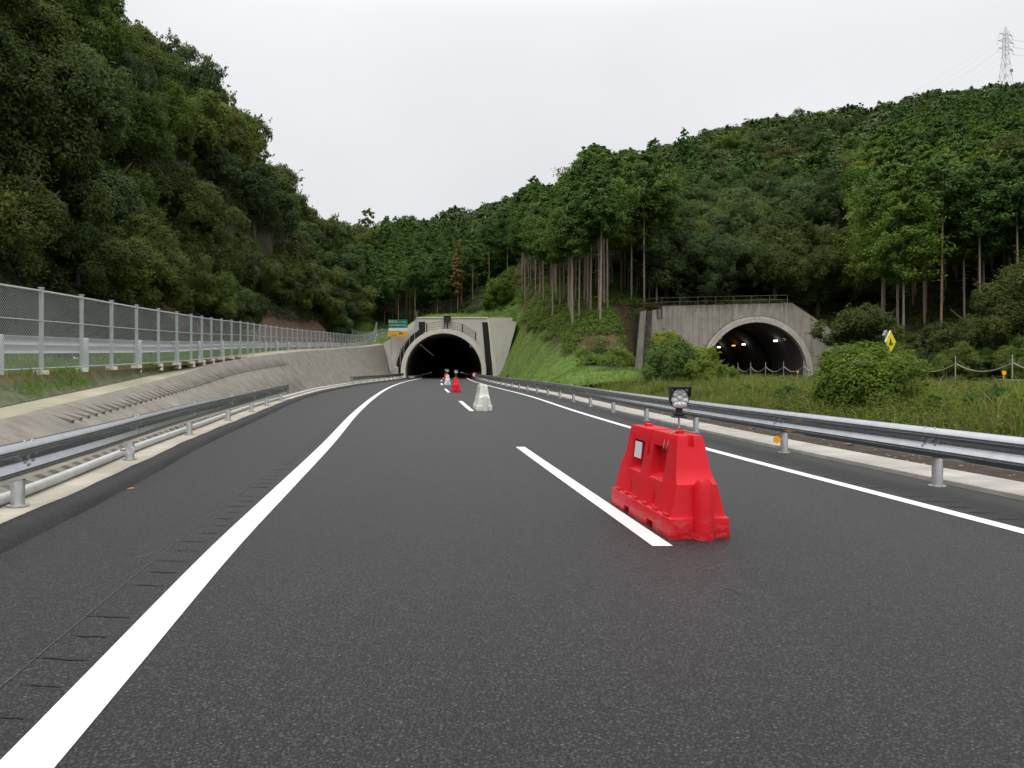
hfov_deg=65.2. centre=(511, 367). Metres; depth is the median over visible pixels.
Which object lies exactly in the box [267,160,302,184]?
broadleaf tree
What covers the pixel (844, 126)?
broadleaf tree
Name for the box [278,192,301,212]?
broadleaf tree
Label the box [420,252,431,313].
cedar tree
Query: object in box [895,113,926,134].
cedar tree
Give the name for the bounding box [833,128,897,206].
cedar tree
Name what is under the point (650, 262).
cedar tree
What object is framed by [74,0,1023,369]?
sky
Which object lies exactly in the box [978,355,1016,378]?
hedge bush
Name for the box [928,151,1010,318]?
cedar tree
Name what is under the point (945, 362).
hedge bush
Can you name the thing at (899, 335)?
bush
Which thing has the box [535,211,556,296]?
cedar tree
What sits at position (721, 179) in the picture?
broadleaf tree
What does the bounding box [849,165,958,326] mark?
cedar tree
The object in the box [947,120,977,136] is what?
cedar tree
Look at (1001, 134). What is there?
cedar tree
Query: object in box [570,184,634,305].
cedar tree
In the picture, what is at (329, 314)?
broadleaf tree
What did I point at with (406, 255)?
cedar tree
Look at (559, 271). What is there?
cedar tree
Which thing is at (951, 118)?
cedar tree
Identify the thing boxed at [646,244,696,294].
broadleaf tree
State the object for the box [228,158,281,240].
broadleaf tree
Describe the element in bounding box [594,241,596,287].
cedar tree
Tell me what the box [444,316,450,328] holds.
signal box
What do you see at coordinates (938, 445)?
guardrail
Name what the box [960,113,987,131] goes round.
cedar tree
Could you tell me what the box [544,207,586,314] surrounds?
cedar tree
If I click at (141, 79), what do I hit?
broadleaf tree
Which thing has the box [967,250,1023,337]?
bush
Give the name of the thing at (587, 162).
cedar tree
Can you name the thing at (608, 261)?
cedar tree
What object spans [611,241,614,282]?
cedar tree
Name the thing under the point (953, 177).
cedar tree
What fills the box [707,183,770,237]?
broadleaf tree
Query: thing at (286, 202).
broadleaf tree
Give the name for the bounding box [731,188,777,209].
broadleaf tree
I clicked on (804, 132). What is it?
broadleaf tree
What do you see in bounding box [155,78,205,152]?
broadleaf tree
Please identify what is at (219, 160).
broadleaf tree
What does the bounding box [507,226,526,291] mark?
cedar tree
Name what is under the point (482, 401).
water barrier
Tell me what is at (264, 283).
broadleaf tree
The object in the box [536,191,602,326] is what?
cedar tree
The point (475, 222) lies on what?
broadleaf tree
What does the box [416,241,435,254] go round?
cedar tree
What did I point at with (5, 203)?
broadleaf tree
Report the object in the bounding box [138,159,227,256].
broadleaf tree
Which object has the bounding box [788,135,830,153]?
broadleaf tree
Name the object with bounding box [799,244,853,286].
broadleaf tree
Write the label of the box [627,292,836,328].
underbrush
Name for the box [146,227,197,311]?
broadleaf tree
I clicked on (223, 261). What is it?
broadleaf tree
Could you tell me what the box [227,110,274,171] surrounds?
broadleaf tree
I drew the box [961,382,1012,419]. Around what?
verge shrub
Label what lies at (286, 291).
broadleaf tree
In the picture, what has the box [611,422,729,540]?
water barrier
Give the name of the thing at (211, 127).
broadleaf tree
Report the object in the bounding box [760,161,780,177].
broadleaf tree
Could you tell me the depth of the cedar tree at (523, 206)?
116.56 m
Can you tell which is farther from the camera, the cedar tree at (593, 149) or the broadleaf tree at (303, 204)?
the broadleaf tree at (303, 204)
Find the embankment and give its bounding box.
[0,344,370,406]
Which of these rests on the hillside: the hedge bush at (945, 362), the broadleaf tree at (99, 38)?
the broadleaf tree at (99, 38)
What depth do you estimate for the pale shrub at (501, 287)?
124.35 m
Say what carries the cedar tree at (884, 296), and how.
on the hillside
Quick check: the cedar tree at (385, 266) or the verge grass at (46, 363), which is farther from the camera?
the cedar tree at (385, 266)
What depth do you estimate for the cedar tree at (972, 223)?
72.12 m
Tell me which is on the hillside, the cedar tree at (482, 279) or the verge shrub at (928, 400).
the cedar tree at (482, 279)
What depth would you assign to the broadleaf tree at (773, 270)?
86.73 m
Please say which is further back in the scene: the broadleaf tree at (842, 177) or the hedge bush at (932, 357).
the broadleaf tree at (842, 177)
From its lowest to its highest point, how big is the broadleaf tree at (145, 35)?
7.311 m
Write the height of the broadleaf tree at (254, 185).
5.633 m
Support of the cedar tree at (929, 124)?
on the hillside
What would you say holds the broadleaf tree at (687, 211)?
on the hillside
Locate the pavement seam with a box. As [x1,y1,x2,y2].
[0,455,289,686]
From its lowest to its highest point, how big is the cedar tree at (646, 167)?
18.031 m
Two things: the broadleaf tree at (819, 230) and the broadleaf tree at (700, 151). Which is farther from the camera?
the broadleaf tree at (700, 151)
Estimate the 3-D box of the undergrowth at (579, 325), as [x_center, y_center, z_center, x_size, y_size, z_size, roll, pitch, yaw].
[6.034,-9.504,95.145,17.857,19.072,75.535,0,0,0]
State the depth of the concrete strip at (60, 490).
10.46 m
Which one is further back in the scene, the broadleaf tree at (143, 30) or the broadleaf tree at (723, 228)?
the broadleaf tree at (723, 228)
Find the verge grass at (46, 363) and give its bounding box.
[4,347,314,368]
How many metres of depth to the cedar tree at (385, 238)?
164.78 m
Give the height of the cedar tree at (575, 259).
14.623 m
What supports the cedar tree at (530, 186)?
on the hillside
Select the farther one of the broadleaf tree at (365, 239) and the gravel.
the broadleaf tree at (365, 239)
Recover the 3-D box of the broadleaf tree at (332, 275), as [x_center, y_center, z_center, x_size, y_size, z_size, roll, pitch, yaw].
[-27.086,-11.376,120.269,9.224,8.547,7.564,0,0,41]
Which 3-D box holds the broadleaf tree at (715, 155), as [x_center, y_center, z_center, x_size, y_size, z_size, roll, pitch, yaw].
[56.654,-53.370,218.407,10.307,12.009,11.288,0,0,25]
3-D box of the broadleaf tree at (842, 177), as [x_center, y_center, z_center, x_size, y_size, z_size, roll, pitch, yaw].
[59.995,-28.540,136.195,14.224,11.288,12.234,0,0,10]
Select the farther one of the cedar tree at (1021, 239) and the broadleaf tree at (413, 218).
the broadleaf tree at (413, 218)
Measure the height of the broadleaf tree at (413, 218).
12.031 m
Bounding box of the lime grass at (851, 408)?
[579,367,1022,435]
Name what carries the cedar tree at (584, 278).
on the hillside
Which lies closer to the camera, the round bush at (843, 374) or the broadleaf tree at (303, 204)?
the round bush at (843, 374)
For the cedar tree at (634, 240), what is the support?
on the hillside
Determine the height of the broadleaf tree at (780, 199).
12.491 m
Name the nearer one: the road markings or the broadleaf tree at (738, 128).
the road markings
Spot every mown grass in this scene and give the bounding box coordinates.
[349,287,532,343]
[486,306,655,389]
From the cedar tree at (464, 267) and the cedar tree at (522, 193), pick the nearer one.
the cedar tree at (522, 193)
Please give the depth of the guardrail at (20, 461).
9.68 m
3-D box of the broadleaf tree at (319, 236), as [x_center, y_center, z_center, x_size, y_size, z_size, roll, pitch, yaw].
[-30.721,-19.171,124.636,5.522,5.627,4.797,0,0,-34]
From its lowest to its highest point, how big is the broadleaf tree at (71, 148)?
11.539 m
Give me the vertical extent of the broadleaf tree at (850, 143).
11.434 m
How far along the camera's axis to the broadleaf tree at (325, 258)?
120.75 m
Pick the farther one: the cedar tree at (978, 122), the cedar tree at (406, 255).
the cedar tree at (406, 255)
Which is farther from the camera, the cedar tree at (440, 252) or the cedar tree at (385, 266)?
the cedar tree at (440, 252)
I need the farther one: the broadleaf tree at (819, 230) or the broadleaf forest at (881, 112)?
the broadleaf forest at (881, 112)
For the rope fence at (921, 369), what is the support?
on the median ground at (987, 471)
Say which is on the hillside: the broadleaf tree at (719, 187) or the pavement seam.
the broadleaf tree at (719, 187)
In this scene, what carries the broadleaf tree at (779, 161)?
on the hillside
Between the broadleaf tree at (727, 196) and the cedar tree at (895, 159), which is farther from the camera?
the broadleaf tree at (727, 196)
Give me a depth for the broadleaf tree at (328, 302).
105.52 m
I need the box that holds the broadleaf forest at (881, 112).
[338,80,1023,232]
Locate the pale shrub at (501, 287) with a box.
[479,276,514,308]
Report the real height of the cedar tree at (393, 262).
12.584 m
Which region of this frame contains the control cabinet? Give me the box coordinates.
[394,367,398,377]
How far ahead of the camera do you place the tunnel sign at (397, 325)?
110.57 m
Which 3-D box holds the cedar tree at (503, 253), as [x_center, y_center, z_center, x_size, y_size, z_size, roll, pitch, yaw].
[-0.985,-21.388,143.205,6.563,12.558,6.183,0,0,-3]
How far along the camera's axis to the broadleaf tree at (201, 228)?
64.37 m
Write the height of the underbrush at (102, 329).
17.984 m
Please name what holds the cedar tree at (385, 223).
on the hillside
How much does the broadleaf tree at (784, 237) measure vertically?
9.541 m
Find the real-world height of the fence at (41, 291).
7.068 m
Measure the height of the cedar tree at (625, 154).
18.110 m
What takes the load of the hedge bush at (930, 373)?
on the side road
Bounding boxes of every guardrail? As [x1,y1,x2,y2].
[0,334,368,374]
[0,384,288,507]
[350,373,403,383]
[473,373,1023,486]
[812,375,1018,382]
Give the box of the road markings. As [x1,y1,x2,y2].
[0,373,1023,767]
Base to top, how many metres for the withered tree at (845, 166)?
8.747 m
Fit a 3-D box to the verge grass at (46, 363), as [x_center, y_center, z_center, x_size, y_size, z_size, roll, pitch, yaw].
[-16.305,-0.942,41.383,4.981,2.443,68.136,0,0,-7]
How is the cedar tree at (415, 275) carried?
on the hillside
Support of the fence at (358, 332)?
on the hillside
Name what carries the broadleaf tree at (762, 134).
on the hillside
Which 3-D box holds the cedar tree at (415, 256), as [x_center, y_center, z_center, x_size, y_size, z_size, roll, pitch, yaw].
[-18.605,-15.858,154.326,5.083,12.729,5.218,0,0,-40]
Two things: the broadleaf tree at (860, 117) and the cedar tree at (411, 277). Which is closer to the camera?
the cedar tree at (411, 277)
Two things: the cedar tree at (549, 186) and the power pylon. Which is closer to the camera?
the cedar tree at (549, 186)
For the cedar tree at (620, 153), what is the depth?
104.09 m
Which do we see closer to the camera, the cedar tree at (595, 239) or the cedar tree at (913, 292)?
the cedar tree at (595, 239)
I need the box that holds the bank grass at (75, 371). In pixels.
[0,358,212,398]
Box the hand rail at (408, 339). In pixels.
[396,317,416,364]
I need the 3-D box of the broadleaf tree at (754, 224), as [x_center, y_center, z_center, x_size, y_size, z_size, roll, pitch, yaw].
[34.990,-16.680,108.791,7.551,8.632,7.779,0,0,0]
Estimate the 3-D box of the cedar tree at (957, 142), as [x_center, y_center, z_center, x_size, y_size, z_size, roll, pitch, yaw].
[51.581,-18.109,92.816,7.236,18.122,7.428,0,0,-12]
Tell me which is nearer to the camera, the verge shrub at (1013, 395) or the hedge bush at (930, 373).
the verge shrub at (1013, 395)
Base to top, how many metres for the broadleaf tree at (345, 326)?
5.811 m
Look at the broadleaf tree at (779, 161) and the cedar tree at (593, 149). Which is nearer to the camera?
the cedar tree at (593, 149)
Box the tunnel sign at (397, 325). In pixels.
[388,320,407,354]
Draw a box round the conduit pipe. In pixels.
[0,378,383,505]
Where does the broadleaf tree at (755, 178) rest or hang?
on the hillside
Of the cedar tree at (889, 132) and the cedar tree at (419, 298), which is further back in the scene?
the cedar tree at (419, 298)
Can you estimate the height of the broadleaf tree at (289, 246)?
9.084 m
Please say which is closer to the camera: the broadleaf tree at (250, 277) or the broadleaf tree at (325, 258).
the broadleaf tree at (250, 277)
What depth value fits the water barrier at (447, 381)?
66.74 m
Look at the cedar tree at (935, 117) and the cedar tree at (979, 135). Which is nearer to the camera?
the cedar tree at (979, 135)
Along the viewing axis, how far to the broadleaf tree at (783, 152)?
195.95 m
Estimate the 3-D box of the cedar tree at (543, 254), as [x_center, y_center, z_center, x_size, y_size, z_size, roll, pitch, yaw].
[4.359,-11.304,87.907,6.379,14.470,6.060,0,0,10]
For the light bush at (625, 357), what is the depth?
60.16 m
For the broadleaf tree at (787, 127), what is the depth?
240.60 m
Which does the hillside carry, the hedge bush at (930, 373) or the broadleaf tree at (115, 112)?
the broadleaf tree at (115, 112)
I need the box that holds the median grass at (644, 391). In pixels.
[578,372,1023,436]
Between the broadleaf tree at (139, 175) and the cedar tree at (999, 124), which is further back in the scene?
the cedar tree at (999, 124)
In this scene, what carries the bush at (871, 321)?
on the hillside
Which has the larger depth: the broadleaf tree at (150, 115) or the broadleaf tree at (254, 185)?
the broadleaf tree at (254, 185)
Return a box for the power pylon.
[895,26,1022,100]
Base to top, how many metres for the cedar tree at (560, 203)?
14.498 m
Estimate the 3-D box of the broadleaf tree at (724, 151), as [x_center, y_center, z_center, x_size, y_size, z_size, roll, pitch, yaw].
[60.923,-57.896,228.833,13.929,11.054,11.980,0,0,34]
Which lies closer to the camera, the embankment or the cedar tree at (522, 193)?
the embankment
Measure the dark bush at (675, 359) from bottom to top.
3.494 m
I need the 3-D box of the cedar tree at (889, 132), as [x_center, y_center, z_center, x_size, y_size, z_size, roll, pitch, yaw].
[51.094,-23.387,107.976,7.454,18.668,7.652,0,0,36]
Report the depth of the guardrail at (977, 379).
56.55 m
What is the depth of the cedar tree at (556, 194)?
99.13 m
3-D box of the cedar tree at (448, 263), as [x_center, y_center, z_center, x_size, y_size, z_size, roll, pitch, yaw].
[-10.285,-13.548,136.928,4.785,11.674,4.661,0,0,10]
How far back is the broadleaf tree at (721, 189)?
140.43 m
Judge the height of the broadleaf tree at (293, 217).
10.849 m
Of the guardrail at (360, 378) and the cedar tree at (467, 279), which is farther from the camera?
the cedar tree at (467, 279)
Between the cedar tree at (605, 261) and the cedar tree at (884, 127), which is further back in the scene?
the cedar tree at (884, 127)
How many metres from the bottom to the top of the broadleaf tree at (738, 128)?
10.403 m
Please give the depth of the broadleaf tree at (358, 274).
123.00 m
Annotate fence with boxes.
[0,284,377,374]
[349,328,387,340]
[738,355,1023,381]
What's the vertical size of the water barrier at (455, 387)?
0.882 m
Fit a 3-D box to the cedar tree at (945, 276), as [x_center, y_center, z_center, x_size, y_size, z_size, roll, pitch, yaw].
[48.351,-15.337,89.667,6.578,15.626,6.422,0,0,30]
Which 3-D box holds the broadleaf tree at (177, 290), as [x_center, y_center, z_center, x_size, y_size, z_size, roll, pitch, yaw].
[-19.973,-5.011,43.073,5.577,6.469,6.058,0,0,15]
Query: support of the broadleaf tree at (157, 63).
on the hillside
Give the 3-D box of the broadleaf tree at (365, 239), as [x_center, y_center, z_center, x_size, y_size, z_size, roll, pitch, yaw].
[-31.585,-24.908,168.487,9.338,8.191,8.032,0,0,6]
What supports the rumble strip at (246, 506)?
on the road
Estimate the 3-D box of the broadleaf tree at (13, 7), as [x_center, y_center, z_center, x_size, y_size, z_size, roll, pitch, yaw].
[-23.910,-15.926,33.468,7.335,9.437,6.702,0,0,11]
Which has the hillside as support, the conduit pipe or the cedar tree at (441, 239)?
the cedar tree at (441, 239)
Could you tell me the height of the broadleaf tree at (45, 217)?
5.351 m
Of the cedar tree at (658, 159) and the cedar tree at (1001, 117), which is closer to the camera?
the cedar tree at (658, 159)
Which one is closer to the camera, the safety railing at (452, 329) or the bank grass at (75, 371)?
the bank grass at (75, 371)
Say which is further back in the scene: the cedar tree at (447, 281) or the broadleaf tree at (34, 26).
the cedar tree at (447, 281)
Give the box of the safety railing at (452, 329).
[426,321,475,340]
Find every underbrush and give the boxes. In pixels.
[0,151,315,357]
[354,272,506,331]
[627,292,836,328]
[798,240,1023,377]
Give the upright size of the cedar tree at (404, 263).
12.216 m
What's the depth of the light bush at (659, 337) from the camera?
50.32 m
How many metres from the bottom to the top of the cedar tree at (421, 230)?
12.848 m
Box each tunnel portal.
[383,317,516,377]
[630,303,839,377]
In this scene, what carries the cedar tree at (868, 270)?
on the hillside
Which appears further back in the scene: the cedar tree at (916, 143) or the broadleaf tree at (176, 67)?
the cedar tree at (916, 143)
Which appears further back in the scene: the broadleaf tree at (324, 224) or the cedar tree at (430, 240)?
the cedar tree at (430, 240)
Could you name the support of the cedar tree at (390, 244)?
on the hillside
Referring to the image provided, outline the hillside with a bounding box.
[0,140,1023,385]
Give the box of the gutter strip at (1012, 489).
[480,378,1023,500]
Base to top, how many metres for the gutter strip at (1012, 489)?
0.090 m
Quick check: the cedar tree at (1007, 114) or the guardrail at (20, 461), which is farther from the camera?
the cedar tree at (1007, 114)
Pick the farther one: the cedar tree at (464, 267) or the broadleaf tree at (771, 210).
the cedar tree at (464, 267)
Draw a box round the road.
[0,372,1023,767]
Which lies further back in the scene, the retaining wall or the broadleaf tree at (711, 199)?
the broadleaf tree at (711, 199)
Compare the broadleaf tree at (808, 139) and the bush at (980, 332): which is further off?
the broadleaf tree at (808, 139)
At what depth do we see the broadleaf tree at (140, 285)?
36.45 m
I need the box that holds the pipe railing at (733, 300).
[642,295,787,304]
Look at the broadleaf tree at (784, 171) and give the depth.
135.62 m
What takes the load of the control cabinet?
on the concrete strip at (60, 490)
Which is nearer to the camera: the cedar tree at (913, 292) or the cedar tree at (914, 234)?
the cedar tree at (914, 234)
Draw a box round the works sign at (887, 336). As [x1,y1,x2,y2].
[882,330,895,353]
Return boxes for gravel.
[662,412,1014,476]
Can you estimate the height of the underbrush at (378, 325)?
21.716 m
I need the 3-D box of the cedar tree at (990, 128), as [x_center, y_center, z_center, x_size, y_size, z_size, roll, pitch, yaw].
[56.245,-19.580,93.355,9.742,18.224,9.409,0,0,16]
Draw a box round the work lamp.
[668,386,691,427]
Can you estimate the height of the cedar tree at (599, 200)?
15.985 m
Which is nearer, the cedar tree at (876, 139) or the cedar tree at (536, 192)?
the cedar tree at (876, 139)
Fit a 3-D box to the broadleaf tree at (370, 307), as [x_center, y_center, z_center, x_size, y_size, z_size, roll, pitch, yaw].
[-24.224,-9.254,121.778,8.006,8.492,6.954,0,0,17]
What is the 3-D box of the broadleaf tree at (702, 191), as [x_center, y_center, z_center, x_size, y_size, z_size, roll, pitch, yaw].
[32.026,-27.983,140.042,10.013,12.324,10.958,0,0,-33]
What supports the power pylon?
on the hillside
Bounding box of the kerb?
[0,377,408,553]
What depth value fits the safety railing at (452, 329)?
111.37 m
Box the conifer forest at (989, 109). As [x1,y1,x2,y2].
[331,82,1023,310]
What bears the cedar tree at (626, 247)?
on the hillside
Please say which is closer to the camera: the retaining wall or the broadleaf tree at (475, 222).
the retaining wall
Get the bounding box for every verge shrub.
[734,383,756,397]
[773,383,803,402]
[914,391,949,412]
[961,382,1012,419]
[991,387,1023,422]
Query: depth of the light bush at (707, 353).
48.62 m
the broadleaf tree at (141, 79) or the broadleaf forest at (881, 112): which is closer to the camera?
the broadleaf tree at (141, 79)
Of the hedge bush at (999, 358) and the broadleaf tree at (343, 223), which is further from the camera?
the broadleaf tree at (343, 223)
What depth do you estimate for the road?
4.70 m
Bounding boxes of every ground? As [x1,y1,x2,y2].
[2,372,951,419]
[498,381,1023,481]
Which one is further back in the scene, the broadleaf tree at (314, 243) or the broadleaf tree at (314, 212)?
the broadleaf tree at (314, 212)
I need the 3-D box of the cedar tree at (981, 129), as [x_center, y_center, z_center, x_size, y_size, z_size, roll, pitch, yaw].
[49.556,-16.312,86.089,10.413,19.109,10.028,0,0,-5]
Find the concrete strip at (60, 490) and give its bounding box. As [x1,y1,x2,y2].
[0,377,398,523]
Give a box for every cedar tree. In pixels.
[362,249,382,271]
[373,249,387,266]
[375,216,396,239]
[375,227,400,252]
[378,264,397,322]
[380,238,400,258]
[383,247,401,303]
[384,256,407,317]
[386,271,413,319]
[387,253,405,310]
[394,259,409,312]
[396,229,420,254]
[398,238,420,260]
[398,259,428,319]
[400,247,418,307]
[402,272,414,322]
[405,260,429,316]
[406,268,440,316]
[407,253,425,306]
[413,226,428,250]
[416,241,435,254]
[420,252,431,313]
[420,255,456,313]
[422,232,440,248]
[429,228,446,245]
[430,249,449,309]
[431,255,460,312]
[434,242,451,259]
[441,236,459,253]
[444,255,464,312]
[450,239,463,313]
[452,248,473,298]
[454,252,476,294]
[455,272,463,305]
[460,240,484,301]
[470,238,490,289]
[474,240,503,288]
[476,219,498,279]
[489,206,511,271]
[491,214,520,266]
[502,211,529,299]
[503,187,527,275]
[506,194,535,289]
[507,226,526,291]
[517,202,536,297]
[517,227,541,293]
[518,175,547,194]
[520,193,549,297]
[524,187,542,273]
[525,200,570,319]
[529,190,554,288]
[532,204,555,290]
[534,198,556,278]
[534,198,560,304]
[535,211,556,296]
[536,184,552,202]
[536,189,575,319]
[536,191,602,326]
[542,178,567,286]
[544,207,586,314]
[545,208,573,305]
[545,209,607,318]
[552,146,599,308]
[555,203,577,301]
[558,193,586,301]
[559,153,618,311]
[559,179,586,297]
[561,167,638,325]
[562,262,564,297]
[565,153,600,286]
[568,143,606,172]
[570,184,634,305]
[571,144,599,270]
[574,146,650,307]
[578,168,630,310]
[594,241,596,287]
[599,201,632,299]
[604,237,605,283]
[605,151,676,298]
[608,240,610,277]
[609,217,661,292]
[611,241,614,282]
[617,151,627,156]
[617,152,627,270]
[618,149,686,305]
[622,161,625,289]
[627,253,628,287]
[628,147,640,155]
[645,150,693,301]
[647,161,677,299]
[651,198,680,294]
[827,165,916,309]
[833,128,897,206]
[833,147,882,226]
[838,125,891,176]
[843,150,889,305]
[844,145,939,329]
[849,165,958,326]
[849,216,890,314]
[867,126,899,152]
[867,144,957,323]
[882,124,932,148]
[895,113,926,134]
[900,138,935,295]
[902,149,987,329]
[912,281,913,303]
[913,114,946,134]
[918,119,960,147]
[919,118,957,140]
[925,139,973,303]
[925,183,939,312]
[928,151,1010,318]
[933,133,966,279]
[942,114,957,122]
[943,154,1019,291]
[944,245,946,290]
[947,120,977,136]
[948,127,997,160]
[949,138,1015,302]
[956,111,986,129]
[957,130,997,292]
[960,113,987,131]
[967,124,1007,267]
[977,143,1023,280]
[984,118,1009,132]
[986,104,1021,124]
[990,111,1015,123]
[990,114,1006,132]
[992,130,1017,271]
[995,172,1023,258]
[998,113,1023,132]
[1000,116,1023,141]
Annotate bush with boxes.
[584,345,615,363]
[599,347,635,368]
[638,335,704,383]
[640,328,689,376]
[658,345,722,382]
[678,358,741,381]
[804,339,942,411]
[805,302,898,347]
[824,341,861,353]
[859,323,929,354]
[876,341,915,358]
[905,320,960,361]
[912,362,941,381]
[913,350,958,377]
[928,339,984,382]
[936,309,1023,357]
[953,347,998,381]
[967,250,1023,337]
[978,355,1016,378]
[988,342,1023,378]
[1008,331,1023,359]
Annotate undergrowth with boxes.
[0,140,332,337]
[495,254,645,366]
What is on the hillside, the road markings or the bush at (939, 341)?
the bush at (939, 341)
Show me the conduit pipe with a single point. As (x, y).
(42, 484)
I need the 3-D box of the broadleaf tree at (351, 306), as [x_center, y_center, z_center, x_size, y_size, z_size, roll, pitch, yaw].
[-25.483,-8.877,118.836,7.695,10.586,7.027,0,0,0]
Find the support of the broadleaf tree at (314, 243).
on the hillside
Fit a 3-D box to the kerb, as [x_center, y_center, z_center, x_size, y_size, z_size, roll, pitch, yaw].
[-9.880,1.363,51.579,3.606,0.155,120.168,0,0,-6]
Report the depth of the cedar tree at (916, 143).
90.50 m
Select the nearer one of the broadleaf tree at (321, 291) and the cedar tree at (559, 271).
the cedar tree at (559, 271)
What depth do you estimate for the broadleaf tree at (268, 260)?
83.04 m
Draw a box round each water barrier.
[444,374,450,384]
[451,377,460,391]
[473,383,491,410]
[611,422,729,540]
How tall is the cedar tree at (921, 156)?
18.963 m
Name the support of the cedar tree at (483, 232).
on the hillside
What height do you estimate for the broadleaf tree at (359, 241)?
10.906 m
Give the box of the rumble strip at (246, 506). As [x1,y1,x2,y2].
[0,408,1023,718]
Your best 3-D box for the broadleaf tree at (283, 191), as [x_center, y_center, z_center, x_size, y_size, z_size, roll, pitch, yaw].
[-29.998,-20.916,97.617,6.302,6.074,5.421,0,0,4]
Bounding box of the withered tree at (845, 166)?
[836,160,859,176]
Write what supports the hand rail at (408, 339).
attached to the tunnel portal at (438, 349)
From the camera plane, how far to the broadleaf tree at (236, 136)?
77.63 m
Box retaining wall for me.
[0,343,391,493]
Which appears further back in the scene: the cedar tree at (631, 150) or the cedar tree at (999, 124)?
the cedar tree at (631, 150)
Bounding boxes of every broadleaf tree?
[0,0,39,23]
[0,0,84,80]
[0,16,72,192]
[0,24,117,247]
[0,158,74,285]
[0,186,35,245]
[20,29,136,162]
[25,26,139,151]
[34,221,153,327]
[41,161,155,243]
[45,0,133,64]
[46,0,137,59]
[53,211,179,335]
[102,154,165,229]
[107,42,166,123]
[108,77,179,170]
[116,221,194,310]
[117,22,148,63]
[127,21,157,41]
[130,19,192,89]
[130,21,172,45]
[130,42,174,108]
[136,33,197,86]
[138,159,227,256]
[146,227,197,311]
[153,79,202,169]
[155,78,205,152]
[166,241,214,315]
[173,42,232,109]
[174,79,232,164]
[180,192,256,267]
[187,234,248,292]
[187,269,241,319]
[193,145,246,190]
[196,233,247,278]
[201,104,264,182]
[205,279,259,337]
[210,84,236,113]
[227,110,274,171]
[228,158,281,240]
[229,105,272,145]
[233,292,272,332]
[234,245,261,290]
[239,164,277,171]
[239,168,272,200]
[241,169,302,223]
[248,261,281,295]
[261,252,283,291]
[265,277,299,302]
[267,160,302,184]
[268,250,320,302]
[270,200,301,236]
[271,233,312,265]
[277,177,288,196]
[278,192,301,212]
[285,189,309,218]
[287,216,311,234]
[287,228,322,256]
[290,228,328,281]
[290,287,314,310]
[297,260,330,305]
[301,213,352,238]
[302,206,319,220]
[310,227,332,250]
[311,281,335,311]
[312,297,346,329]
[317,232,349,255]
[317,248,340,268]
[321,313,353,341]
[322,266,352,298]
[327,241,368,290]
[328,274,367,321]
[330,220,355,236]
[337,281,380,319]
[351,225,365,233]
[351,235,374,256]
[352,223,378,230]
[353,229,379,250]
[360,227,381,251]
[400,214,416,223]
[453,225,462,234]
[468,219,488,228]
[622,217,700,301]
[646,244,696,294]
[669,211,734,237]
[669,219,731,283]
[670,157,698,170]
[671,226,742,305]
[674,195,713,220]
[676,170,719,207]
[678,195,712,211]
[690,213,739,237]
[694,144,713,161]
[700,187,748,226]
[703,149,727,168]
[706,190,729,209]
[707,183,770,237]
[707,232,763,299]
[708,129,748,151]
[708,160,742,187]
[708,182,724,195]
[709,158,725,170]
[715,148,738,159]
[716,184,745,196]
[718,156,756,175]
[729,124,754,131]
[731,168,768,195]
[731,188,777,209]
[731,205,816,244]
[732,138,778,158]
[733,238,782,295]
[740,235,815,298]
[741,128,773,145]
[743,198,786,229]
[745,214,778,235]
[747,222,817,254]
[759,161,815,200]
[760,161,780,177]
[761,145,797,162]
[769,158,789,169]
[771,176,831,217]
[772,124,804,141]
[777,244,856,317]
[778,177,834,222]
[784,163,851,231]
[785,107,814,125]
[785,126,815,152]
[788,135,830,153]
[791,147,821,161]
[797,152,847,172]
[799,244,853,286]
[803,129,845,151]
[805,216,846,247]
[810,217,864,260]
[816,114,857,135]
[821,250,892,305]
[828,132,864,152]
[830,170,858,212]
[842,109,873,123]
[843,138,868,158]
[970,98,989,106]
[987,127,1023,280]
[1010,97,1023,110]
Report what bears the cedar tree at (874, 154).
on the hillside
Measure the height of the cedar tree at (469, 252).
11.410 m
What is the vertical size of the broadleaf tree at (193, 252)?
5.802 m
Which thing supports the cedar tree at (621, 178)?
on the hillside
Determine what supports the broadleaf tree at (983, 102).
on the hillside
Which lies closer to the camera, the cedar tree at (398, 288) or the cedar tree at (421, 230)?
the cedar tree at (398, 288)
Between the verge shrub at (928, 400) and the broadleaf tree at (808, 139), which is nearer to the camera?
the verge shrub at (928, 400)
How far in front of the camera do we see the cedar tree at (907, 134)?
103.95 m
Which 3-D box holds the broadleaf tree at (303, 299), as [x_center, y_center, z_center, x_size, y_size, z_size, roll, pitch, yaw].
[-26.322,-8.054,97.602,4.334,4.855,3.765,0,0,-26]
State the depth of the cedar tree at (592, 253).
97.43 m

